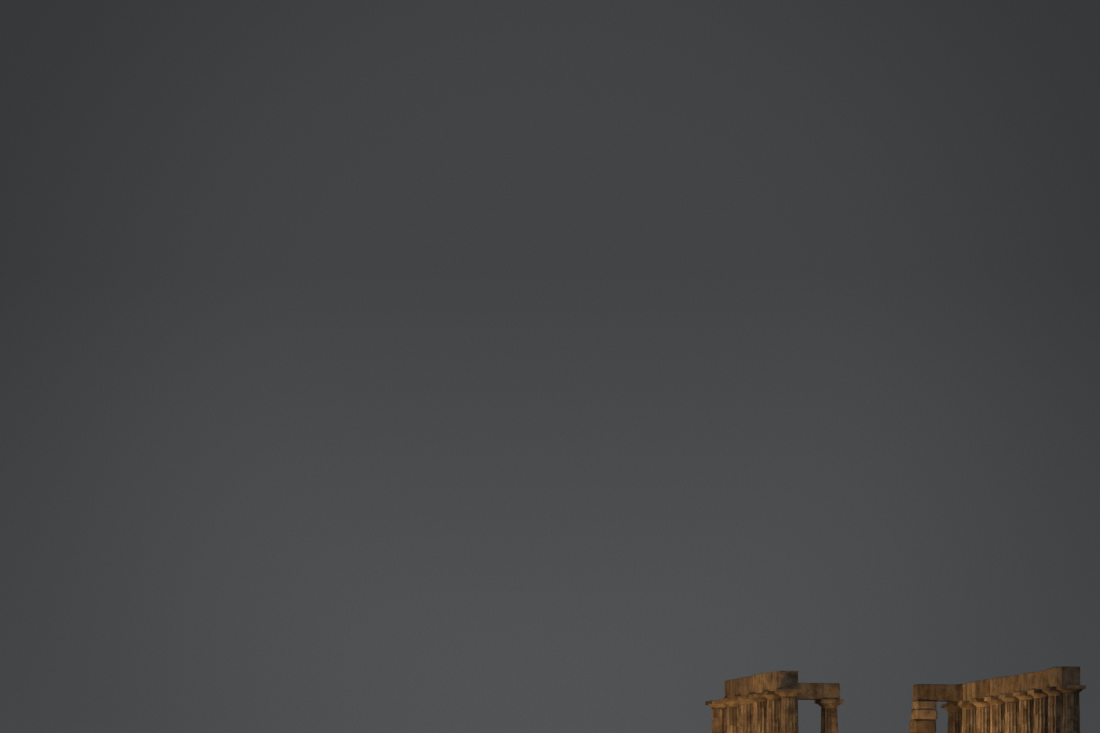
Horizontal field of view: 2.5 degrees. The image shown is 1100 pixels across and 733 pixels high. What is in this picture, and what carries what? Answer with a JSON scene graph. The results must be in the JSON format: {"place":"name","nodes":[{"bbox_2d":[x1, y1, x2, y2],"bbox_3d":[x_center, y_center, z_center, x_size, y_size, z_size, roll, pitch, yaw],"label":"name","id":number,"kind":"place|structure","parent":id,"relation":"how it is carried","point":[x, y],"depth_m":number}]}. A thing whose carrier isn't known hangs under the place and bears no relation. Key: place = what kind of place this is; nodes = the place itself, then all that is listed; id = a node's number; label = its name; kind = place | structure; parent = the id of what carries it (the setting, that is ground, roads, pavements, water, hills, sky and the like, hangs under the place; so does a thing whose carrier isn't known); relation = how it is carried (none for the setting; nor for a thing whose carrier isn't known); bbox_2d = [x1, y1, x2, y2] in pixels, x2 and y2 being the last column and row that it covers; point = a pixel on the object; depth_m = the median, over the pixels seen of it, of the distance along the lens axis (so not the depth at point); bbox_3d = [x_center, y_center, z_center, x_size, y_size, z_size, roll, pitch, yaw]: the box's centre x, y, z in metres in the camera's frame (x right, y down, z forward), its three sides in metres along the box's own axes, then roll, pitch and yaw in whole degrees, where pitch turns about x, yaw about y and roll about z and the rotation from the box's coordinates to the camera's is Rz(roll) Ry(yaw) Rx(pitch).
{"place":"outdoors","nodes":[
{"label":"outdoors","id":0,"kind":"place"},
{"bbox_2d":[0,0,1099,732],"label":"sky","id":1,"kind":"structure","parent":0,"point":[366,366]},
{"bbox_2d":[705,685,1085,732],"bbox_3d":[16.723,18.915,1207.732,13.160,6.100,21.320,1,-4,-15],"label":"columns","id":2,"kind":"structure","parent":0,"point":[1056,709],"depth_m":1208.49},
{"bbox_2d":[724,666,1079,702],"bbox_3d":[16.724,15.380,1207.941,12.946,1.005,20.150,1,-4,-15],"label":"temple architrave beams","id":3,"kind":"structure","parent":2,"relation":"on","point":[951,693],"depth_m":1210.29},
{"bbox_2d":[910,701,936,732],"bbox_3d":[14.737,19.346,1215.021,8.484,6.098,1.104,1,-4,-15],"label":"pillar","id":4,"kind":"structure","parent":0,"point":[923,716],"depth_m":1215.65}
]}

